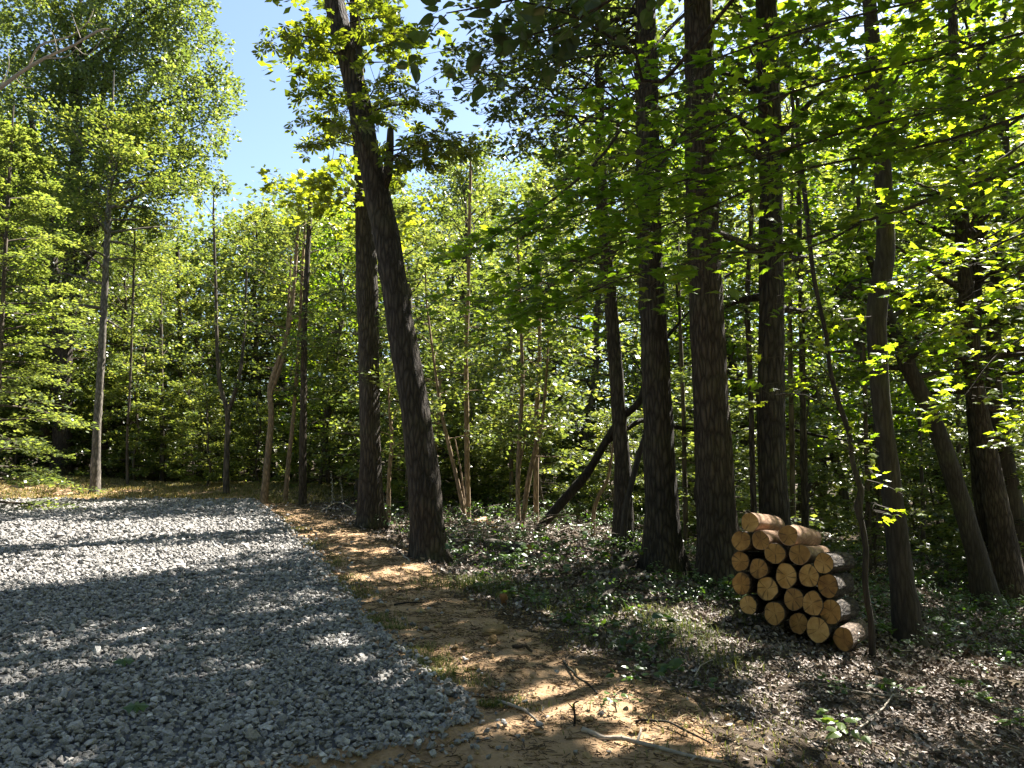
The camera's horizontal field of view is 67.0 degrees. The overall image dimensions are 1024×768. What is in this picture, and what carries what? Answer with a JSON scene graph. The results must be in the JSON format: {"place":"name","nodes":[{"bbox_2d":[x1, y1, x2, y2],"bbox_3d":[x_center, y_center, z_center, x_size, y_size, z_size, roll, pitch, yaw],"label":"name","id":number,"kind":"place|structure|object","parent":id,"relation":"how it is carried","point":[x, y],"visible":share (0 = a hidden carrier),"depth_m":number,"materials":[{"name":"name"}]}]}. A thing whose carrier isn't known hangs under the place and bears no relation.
{"place":"outdoors","nodes":[
{"label":"outdoors","id":0,"kind":"place"},
{"bbox_2d":[0,496,616,767],"bbox_3d":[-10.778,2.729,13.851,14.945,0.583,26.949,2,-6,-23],"label":"gravel","id":1,"kind":"structure","parent":0,"point":[135,521],"depth_m":6.38,"materials":[{"name":"grey gravel"}]},
{"bbox_2d":[0,481,844,767],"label":"dirt ground","id":2,"kind":"structure","parent":0,"point":[497,759],"depth_m":5.19,"materials":[{"name":"soil"}]},
{"bbox_2d":[0,0,1022,458],"label":"sky","id":3,"kind":"structure","parent":0,"point":[264,139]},
{"bbox_2d":[3,451,1023,767],"bbox_3d":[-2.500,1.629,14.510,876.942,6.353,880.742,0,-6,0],"label":"forest ground","id":4,"kind":"structure","parent":0,"point":[771,755],"depth_m":6.95,"materials":[{"name":"brown soil"}]},
{"bbox_2d":[0,354,67,470],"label":"sapling","id":5,"kind":"object","parent":4,"relation":"on","point":[32,432],"visible":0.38,"depth_m":29.64,"materials":[{"name":"green plant"}]},
{"bbox_2d":[0,346,106,475],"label":"sapling","id":6,"kind":"object","parent":4,"relation":"on","point":[84,409],"visible":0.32,"depth_m":30.66,"materials":[{"name":"green plant"}]},
{"bbox_2d":[0,105,107,509],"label":"maple tree","id":7,"kind":"object","parent":4,"relation":"on","point":[29,135],"visible":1,"depth_m":21.02,"materials":[{"name":"green plant"}]},
{"bbox_2d":[0,9,114,89],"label":"dead tree","id":8,"kind":"object","parent":4,"relation":"on","point":[4,84],"visible":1,"depth_m":15.76,"materials":[{"name":"grey wood"}]},
{"bbox_2d":[0,109,131,433],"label":"maple tree","id":9,"kind":"object","parent":4,"relation":"on","point":[25,123],"visible":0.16,"depth_m":30.96,"materials":[{"name":"green plant"}]},
{"bbox_2d":[0,163,177,474],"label":"maple tree","id":10,"kind":"object","parent":4,"relation":"on","point":[46,431],"visible":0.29,"depth_m":30.18,"materials":[{"name":"green plant"}]},
{"bbox_2d":[51,381,151,479],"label":"sapling","id":11,"kind":"object","parent":4,"relation":"on","point":[86,451],"visible":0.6,"depth_m":30.20,"materials":[{"name":"green plant"}]},
{"bbox_2d":[0,70,212,493],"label":"maple tree","id":12,"kind":"object","parent":4,"relation":"on","point":[113,143],"visible":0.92,"depth_m":26.13,"materials":[{"name":"green plant"}]},
{"bbox_2d":[32,223,193,474],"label":"maple tree","id":13,"kind":"object","parent":4,"relation":"on","point":[123,349],"visible":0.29,"depth_m":34.63,"materials":[{"name":"green plant"}]},
{"bbox_2d":[18,222,212,447],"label":"maple tree","id":14,"kind":"object","parent":4,"relation":"on","point":[117,300],"visible":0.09,"depth_m":39.59,"materials":[{"name":"green plant"}]},
{"bbox_2d":[0,0,247,475],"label":"oak tree","id":15,"kind":"object","parent":4,"relation":"on","point":[91,74],"visible":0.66,"depth_m":29.79,"materials":[{"name":"green plant"}]},
{"bbox_2d":[65,199,196,483],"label":"sapling","id":16,"kind":"object","parent":4,"relation":"on","point":[114,361],"visible":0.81,"depth_m":28.25,"materials":[{"name":"green plant"}]},
{"bbox_2d":[87,346,179,480],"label":"sapling","id":17,"kind":"object","parent":4,"relation":"on","point":[156,361],"visible":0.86,"depth_m":29.61,"materials":[{"name":"green plant"}]},
{"bbox_2d":[84,243,215,472],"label":"maple tree","id":18,"kind":"object","parent":4,"relation":"on","point":[164,302],"visible":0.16,"depth_m":38.51,"materials":[{"name":"green plant"}]},
{"bbox_2d":[125,275,207,481],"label":"sapling","id":19,"kind":"object","parent":4,"relation":"on","point":[162,430],"visible":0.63,"depth_m":31.20,"materials":[{"name":"green plant"}]},
{"bbox_2d":[133,230,223,477],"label":"sapling","id":20,"kind":"object","parent":4,"relation":"on","point":[178,254],"visible":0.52,"depth_m":34.42,"materials":[{"name":"green plant"}]},
{"bbox_2d":[105,223,265,448],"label":"maple tree","id":21,"kind":"object","parent":4,"relation":"on","point":[200,260],"visible":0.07,"depth_m":44.88,"materials":[{"name":"green plant"}]},
{"bbox_2d":[154,376,238,481],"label":"sapling","id":22,"kind":"object","parent":4,"relation":"on","point":[169,451],"visible":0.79,"depth_m":29.20,"materials":[{"name":"green plant"}]},
{"bbox_2d":[136,274,257,480],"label":"maple tree","id":23,"kind":"object","parent":4,"relation":"on","point":[187,291],"visible":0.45,"depth_m":33.60,"materials":[{"name":"green plant"}]},
{"bbox_2d":[170,382,241,485],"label":"sapling","id":24,"kind":"object","parent":4,"relation":"on","point":[193,438],"visible":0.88,"depth_m":27.47,"materials":[{"name":"green plant"}]},
{"bbox_2d":[160,179,263,493],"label":"sapling","id":25,"kind":"object","parent":4,"relation":"on","point":[227,408],"visible":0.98,"depth_m":26.16,"materials":[{"name":"green plant"}]},
{"bbox_2d":[201,392,298,483],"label":"sapling","id":26,"kind":"object","parent":4,"relation":"on","point":[256,418],"visible":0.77,"depth_m":29.17,"materials":[{"name":"green plant"}]},
{"bbox_2d":[189,201,325,477],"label":"maple tree","id":27,"kind":"object","parent":4,"relation":"on","point":[243,226],"visible":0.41,"depth_m":39.25,"materials":[{"name":"green plant"}]},
{"bbox_2d":[164,200,358,478],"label":"maple tree","id":28,"kind":"object","parent":4,"relation":"on","point":[251,285],"visible":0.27,"depth_m":37.43,"materials":[{"name":"green plant"}]},
{"bbox_2d":[198,203,351,456],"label":"maple tree","id":29,"kind":"object","parent":4,"relation":"on","point":[270,345],"visible":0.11,"depth_m":42.73,"materials":[{"name":"green plant"}]},
{"bbox_2d":[213,173,357,503],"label":"sapling","id":30,"kind":"object","parent":4,"relation":"on","point":[272,383],"visible":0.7,"depth_m":23.61,"materials":[{"name":"green plant"}]},
{"bbox_2d":[233,195,357,501],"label":"sapling","id":31,"kind":"object","parent":4,"relation":"on","point":[292,424],"visible":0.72,"depth_m":24.08,"materials":[{"name":"green plant"}]},
{"bbox_2d":[242,157,355,505],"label":"sapling","id":32,"kind":"object","parent":4,"relation":"on","point":[302,495],"visible":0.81,"depth_m":23.08,"materials":[{"name":"green plant"}]},
{"bbox_2d":[271,337,358,487],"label":"sapling","id":33,"kind":"object","parent":4,"relation":"on","point":[321,465],"visible":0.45,"depth_m":28.40,"materials":[{"name":"green plant"}]},
{"bbox_2d":[265,204,392,483],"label":"maple tree","id":34,"kind":"object","parent":4,"relation":"on","point":[340,276],"visible":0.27,"depth_m":29.77,"materials":[{"name":"green plant"}]},
{"bbox_2d":[257,0,454,529],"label":"hickory tree","id":35,"kind":"object","parent":4,"relation":"on","point":[370,505],"visible":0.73,"depth_m":17.03,"materials":[{"name":"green plant"}]},
{"bbox_2d":[273,211,454,494],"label":"maple tree","id":36,"kind":"object","parent":4,"relation":"on","point":[346,272],"visible":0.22,"depth_m":25.96,"materials":[{"name":"green plant"}]},
{"bbox_2d":[283,174,477,448],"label":"maple tree","id":37,"kind":"object","parent":4,"relation":"on","point":[403,198],"visible":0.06,"depth_m":37.19,"materials":[{"name":"green plant"}]},
{"bbox_2d":[251,0,510,565],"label":"hickory tree","id":38,"kind":"object","parent":4,"relation":"on","point":[427,535],"visible":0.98,"depth_m":12.45,"materials":[{"name":"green plant"}]},
{"bbox_2d":[328,357,450,519],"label":"sapling","id":39,"kind":"object","parent":4,"relation":"on","point":[392,439],"visible":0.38,"depth_m":18.83,"materials":[{"name":"green plant"}]},
{"bbox_2d":[308,164,516,505],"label":"maple tree","id":40,"kind":"object","parent":4,"relation":"on","point":[400,206],"visible":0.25,"depth_m":23.71,"materials":[{"name":"green plant"}]},
{"bbox_2d":[360,228,496,528],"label":"sapling","id":41,"kind":"object","parent":4,"relation":"on","point":[454,393],"visible":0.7,"depth_m":17.02,"materials":[{"name":"green plant"}]},
{"bbox_2d":[379,316,499,455],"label":"sapling","id":42,"kind":"object","parent":4,"relation":"on","point":[440,335],"visible":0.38,"depth_m":21.86,"materials":[{"name":"green plant"}]},
{"bbox_2d":[345,132,544,487],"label":"maple tree","id":43,"kind":"object","parent":4,"relation":"on","point":[454,195],"visible":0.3,"depth_m":30.73,"materials":[{"name":"green plant"}]},
{"bbox_2d":[412,127,513,518],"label":"sapling","id":44,"kind":"object","parent":4,"relation":"on","point":[489,222],"visible":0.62,"depth_m":18.69,"materials":[{"name":"green plant"}]},
{"bbox_2d":[438,408,493,502],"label":"sapling","id":45,"kind":"object","parent":4,"relation":"on","point":[479,472],"visible":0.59,"depth_m":22.33,"materials":[{"name":"green plant"}]},
{"bbox_2d":[437,360,532,503],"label":"sapling","id":46,"kind":"object","parent":4,"relation":"on","point":[493,486],"visible":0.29,"depth_m":23.87,"materials":[{"name":"green plant"}]},
{"bbox_2d":[0,475,970,767],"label":"grass","id":47,"kind":"structure","parent":4,"relation":"on","point":[158,487],"depth_m":9.21,"materials":[{"name":"green plant"}]},
{"bbox_2d":[418,199,555,480],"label":"maple tree","id":48,"kind":"object","parent":4,"relation":"on","point":[488,210],"visible":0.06,"depth_m":35.02,"materials":[{"name":"green plant"}]},
{"bbox_2d":[442,224,580,510],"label":"sapling","id":49,"kind":"object","parent":4,"relation":"on","point":[511,473],"visible":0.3,"depth_m":21.02,"materials":[{"name":"green plant"}]},
{"bbox_2d":[0,7,1023,516],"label":"distant woods","id":50,"kind":"object","parent":4,"relation":"on","point":[432,195],"visible":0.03,"depth_m":46.80,"materials":[{"name":"green plant"}]},
{"bbox_2d":[474,377,551,498],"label":"sapling","id":51,"kind":"object","parent":4,"relation":"on","point":[502,481],"visible":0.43,"depth_m":21.81,"materials":[{"name":"green plant"}]},
{"bbox_2d":[432,183,595,533],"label":"sapling","id":52,"kind":"object","parent":4,"relation":"on","point":[519,457],"visible":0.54,"depth_m":15.99,"materials":[{"name":"green plant"}]},
{"bbox_2d":[444,500,616,548],"bbox_3d":[0.030,2.611,15.035,4.141,0.932,3.817,0,-6,0],"label":"brush pile","id":53,"kind":"object","parent":4,"relation":"on","point":[499,530],"visible":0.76,"depth_m":14.62,"materials":[{"name":"brown wood"}]},
{"bbox_2d":[473,217,594,524],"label":"sapling","id":54,"kind":"object","parent":4,"relation":"on","point":[536,478],"visible":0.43,"depth_m":17.41,"materials":[{"name":"green plant"}]},
{"bbox_2d":[468,295,609,529],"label":"sapling","id":55,"kind":"object","parent":4,"relation":"on","point":[521,432],"visible":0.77,"depth_m":16.12,"materials":[{"name":"green plant"}]},
{"bbox_2d":[491,401,586,520],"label":"sapling","id":56,"kind":"object","parent":4,"relation":"on","point":[556,490],"visible":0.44,"depth_m":20.55,"materials":[{"name":"green plant"}]},
{"bbox_2d":[442,162,640,489],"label":"maple tree","id":57,"kind":"object","parent":4,"relation":"on","point":[560,398],"visible":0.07,"depth_m":34.16,"materials":[{"name":"green plant"}]},
{"bbox_2d":[243,490,843,767],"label":"straw debris","id":58,"kind":"object","parent":4,"relation":"on","point":[595,685],"visible":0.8,"depth_m":5.85,"materials":[{"name":"beige plant"}]},
{"bbox_2d":[477,374,612,510],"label":"sapling","id":59,"kind":"object","parent":4,"relation":"on","point":[532,399],"visible":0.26,"depth_m":23.49,"materials":[{"name":"green plant"}]},
{"bbox_2d":[391,0,734,107],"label":"basswood tree","id":60,"kind":"object","parent":4,"relation":"on","point":[567,40],"visible":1,"depth_m":5.11,"materials":[{"name":"green plant"}]},
{"bbox_2d":[397,0,756,580],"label":"oak tree","id":61,"kind":"object","parent":4,"relation":"on","point":[662,541],"visible":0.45,"depth_m":12.80,"materials":[{"name":"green plant"}]},
{"bbox_2d":[472,112,690,500],"bbox_3d":[3.106,-2.407,28.969,8.981,14.115,9.726,-2,-6,21],"label":"maple tree","id":62,"kind":"object","parent":4,"relation":"on","point":[595,375],"visible":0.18,"depth_m":27.77,"materials":[{"name":"green plant"}]},
{"bbox_2d":[452,0,755,549],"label":"oak tree","id":63,"kind":"object","parent":4,"relation":"on","point":[622,468],"visible":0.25,"depth_m":15.03,"materials":[{"name":"green plant"}]},
{"bbox_2d":[581,407,644,522],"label":"sapling","id":64,"kind":"object","parent":4,"relation":"on","point":[596,415],"visible":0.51,"depth_m":19.58,"materials":[{"name":"green plant"}]},
{"bbox_2d":[565,406,693,529],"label":"sapling","id":65,"kind":"object","parent":4,"relation":"on","point":[633,415],"visible":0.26,"depth_m":20.94,"materials":[{"name":"green plant"}]},
{"bbox_2d":[416,0,862,593],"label":"oak tree","id":66,"kind":"object","parent":4,"relation":"on","point":[716,510],"visible":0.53,"depth_m":11.74,"materials":[{"name":"green plant"}]},
{"bbox_2d":[532,170,758,491],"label":"maple tree","id":67,"kind":"object","parent":4,"relation":"on","point":[638,380],"visible":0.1,"depth_m":36.49,"materials":[{"name":"green plant"}]},
{"bbox_2d":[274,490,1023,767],"bbox_3d":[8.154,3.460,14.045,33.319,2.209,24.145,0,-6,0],"label":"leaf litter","id":68,"kind":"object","parent":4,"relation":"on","point":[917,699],"visible":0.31,"depth_m":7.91,"materials":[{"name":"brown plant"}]},
{"bbox_2d":[315,505,1023,767],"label":"twig litter","id":69,"kind":"object","parent":4,"relation":"on","point":[898,748],"visible":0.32,"depth_m":6.45,"materials":[{"name":"brown wood"}]},
{"bbox_2d":[345,477,1023,690],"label":"undergrowth","id":70,"kind":"object","parent":4,"relation":"on","point":[674,664],"visible":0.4,"depth_m":11.32,"materials":[{"name":"green plant"}]},
{"bbox_2d":[614,191,756,553],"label":"sapling","id":71,"kind":"object","parent":4,"relation":"on","point":[637,355],"visible":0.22,"depth_m":15.98,"materials":[{"name":"green plant"}]},
{"bbox_2d":[530,273,846,533],"bbox_3d":[3.675,0.462,15.473,6.674,5.356,1.643,0,-6,0],"label":"dead tree","id":72,"kind":"object","parent":4,"relation":"on","point":[569,493],"visible":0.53,"depth_m":15.39,"materials":[{"name":"brown wood"}]},
{"bbox_2d":[672,383,747,532],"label":"sapling","id":73,"kind":"object","parent":4,"relation":"on","point":[689,397],"visible":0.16,"depth_m":19.68,"materials":[{"name":"green plant"}]},
{"bbox_2d":[620,53,826,513],"bbox_3d":[8.942,-3.938,33.315,10.077,20.507,8.738,4,-7,-35],"label":"maple tree","id":74,"kind":"object","parent":4,"relation":"on","point":[734,355],"visible":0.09,"depth_m":32.36,"materials":[{"name":"green plant"}]},
{"bbox_2d":[431,0,1023,348],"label":"maple tree","id":75,"kind":"object","parent":4,"relation":"on","point":[950,100],"visible":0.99,"depth_m":6.77,"materials":[{"name":"green plant"}]},
{"bbox_2d":[640,394,834,554],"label":"sapling","id":76,"kind":"object","parent":4,"relation":"on","point":[735,413],"visible":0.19,"depth_m":15.61,"materials":[{"name":"green plant"}]},
{"bbox_2d":[667,62,832,551],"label":"sapling","id":77,"kind":"object","parent":4,"relation":"on","point":[750,349],"visible":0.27,"depth_m":13.51,"materials":[{"name":"green plant"}]},
{"bbox_2d":[638,0,901,564],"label":"oak tree","id":78,"kind":"object","parent":4,"relation":"on","point":[773,496],"visible":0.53,"depth_m":12.07,"materials":[{"name":"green plant"}]},
{"bbox_2d":[676,142,897,512],"bbox_3d":[14.379,-2.575,39.297,11.378,19.424,11.355,-5,-7,41],"label":"maple tree","id":79,"kind":"object","parent":4,"relation":"on","point":[823,396],"visible":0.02,"depth_m":37.92,"materials":[{"name":"green plant"}]},
{"bbox_2d":[721,60,868,564],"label":"sapling","id":80,"kind":"object","parent":4,"relation":"on","point":[788,330],"visible":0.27,"depth_m":16.09,"materials":[{"name":"green plant"}]},
{"bbox_2d":[736,391,857,551],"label":"sapling","id":81,"kind":"object","parent":4,"relation":"on","point":[828,448],"visible":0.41,"depth_m":19.22,"materials":[{"name":"green plant"}]},
{"bbox_2d":[725,11,887,527],"bbox_3d":[5.652,-1.838,14.997,2.612,11.799,3.254,3,-7,-30],"label":"sapling","id":82,"kind":"object","parent":4,"relation":"on","point":[804,477],"visible":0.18,"depth_m":14.98,"materials":[{"name":"green plant"}]},
{"bbox_2d":[720,86,929,527],"bbox_3d":[12.626,-3.545,32.771,9.415,20.091,9.139,5,-7,-40],"label":"maple tree","id":83,"kind":"object","parent":4,"relation":"on","point":[835,458],"visible":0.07,"depth_m":32.91,"materials":[{"name":"green plant"}]},
{"bbox_2d":[737,96,924,658],"bbox_3d":[3.373,-0.122,8.473,1.881,6.506,1.280,0,-6,0],"label":"sapling","id":84,"kind":"object","parent":4,"relation":"on","point":[858,504],"visible":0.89,"depth_m":8.49,"materials":[{"name":"green plant"}]},
{"bbox_2d":[833,619,867,651],"bbox_3d":[3.795,2.799,8.666,0.218,0.363,1.221,-3,-7,31],"label":"log","id":85,"kind":"object","parent":4,"relation":"on","point":[846,637],"visible":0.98,"depth_m":8.21,"materials":[{"name":"brown wood"}]},
{"bbox_2d":[820,597,858,624],"bbox_3d":[3.702,2.549,8.746,0.231,0.403,1.217,-4,-7,32],"label":"log","id":86,"kind":"object","parent":85,"relation":"on","point":[835,610],"visible":1,"depth_m":8.29,"materials":[{"name":"brown wood"}]},
{"bbox_2d":[818,572,854,598],"bbox_3d":[3.703,2.283,8.831,0.224,0.384,1.271,-3,-7,31],"label":"log","id":87,"kind":"object","parent":86,"relation":"on","point":[831,586],"visible":1,"depth_m":8.34,"materials":[{"name":"brown wood"}]},
{"bbox_2d":[799,563,838,586],"bbox_3d":[3.531,2.182,8.898,0.233,0.361,1.220,-4,-7,32],"label":"log","id":88,"kind":"object","parent":87,"relation":"on","point":[809,574],"visible":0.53,"depth_m":8.40,"materials":[{"name":"brown wood"}]},
{"bbox_2d":[789,545,829,564],"bbox_3d":[3.492,1.985,9.018,0.235,0.339,1.330,-3,-7,31],"label":"log","id":89,"kind":"object","parent":88,"relation":"on","point":[801,555],"visible":0.73,"depth_m":8.50,"materials":[{"name":"brown wood"}]},
{"bbox_2d":[778,525,821,545],"bbox_3d":[3.412,1.802,9.128,0.222,0.365,1.380,-4,-7,32],"label":"log","id":90,"kind":"object","parent":89,"relation":"on","point":[791,535],"visible":0.93,"depth_m":8.70,"materials":[{"name":"brown wood"}]},
{"bbox_2d":[786,185,930,578],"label":"sapling","id":91,"kind":"object","parent":4,"relation":"on","point":[864,393],"visible":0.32,"depth_m":16.89,"materials":[{"name":"green plant"}]},
{"bbox_2d":[725,71,995,543],"bbox_3d":[11.229,-2.230,25.431,8.564,15.632,7.427,0,-6,-5],"label":"maple tree","id":92,"kind":"object","parent":4,"relation":"on","point":[856,359],"visible":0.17,"depth_m":24.78,"materials":[{"name":"green plant"}]},
{"bbox_2d":[810,0,940,648],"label":"maple tree","id":93,"kind":"object","parent":4,"relation":"on","point":[906,618],"visible":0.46,"depth_m":10.18,"materials":[{"name":"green plant"}]},
{"bbox_2d":[823,444,931,588],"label":"sapling","id":94,"kind":"object","parent":4,"relation":"on","point":[861,457],"visible":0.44,"depth_m":16.74,"materials":[{"name":"green plant"}]},
{"bbox_2d":[785,196,1023,610],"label":"maple tree","id":95,"kind":"object","parent":4,"relation":"on","point":[981,578],"visible":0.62,"depth_m":14.79,"materials":[{"name":"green plant"}]},
{"bbox_2d":[843,274,984,561],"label":"sapling","id":96,"kind":"object","parent":4,"relation":"on","point":[921,434],"visible":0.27,"depth_m":20.87,"materials":[{"name":"green plant"}]},
{"bbox_2d":[817,0,1023,606],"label":"maple tree","id":97,"kind":"object","parent":4,"relation":"on","point":[1005,556],"visible":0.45,"depth_m":15.49,"materials":[{"name":"green plant"}]},
{"bbox_2d":[818,0,1023,551],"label":"maple tree","id":98,"kind":"object","parent":4,"relation":"on","point":[975,479],"visible":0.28,"depth_m":16.30,"materials":[{"name":"green plant"}]},
{"bbox_2d":[823,13,1023,542],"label":"maple tree","id":99,"kind":"object","parent":4,"relation":"on","point":[1012,129],"visible":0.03,"depth_m":25.84,"materials":[{"name":"green plant"}]},
{"bbox_2d":[827,60,1023,449],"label":"maple tree","id":100,"kind":"object","parent":4,"relation":"on","point":[959,315],"visible":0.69,"depth_m":9.39,"materials":[{"name":"green plant"}]},
{"bbox_2d":[848,0,1023,564],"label":"maple tree","id":101,"kind":"object","parent":4,"relation":"on","point":[1009,468],"visible":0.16,"depth_m":16.58,"materials":[{"name":"green plant"}]},
{"bbox_2d":[900,440,971,555],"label":"sapling","id":102,"kind":"object","parent":4,"relation":"on","point":[916,477],"visible":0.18,"depth_m":22.36,"materials":[{"name":"green plant"}]},
{"bbox_2d":[903,404,1023,571],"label":"sapling","id":103,"kind":"object","parent":4,"relation":"on","point":[948,532],"visible":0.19,"depth_m":18.77,"materials":[{"name":"green plant"}]},
{"bbox_2d":[913,416,1023,588],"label":"sapling","id":104,"kind":"object","parent":4,"relation":"on","point":[962,560],"visible":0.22,"depth_m":17.12,"materials":[{"name":"green plant"}]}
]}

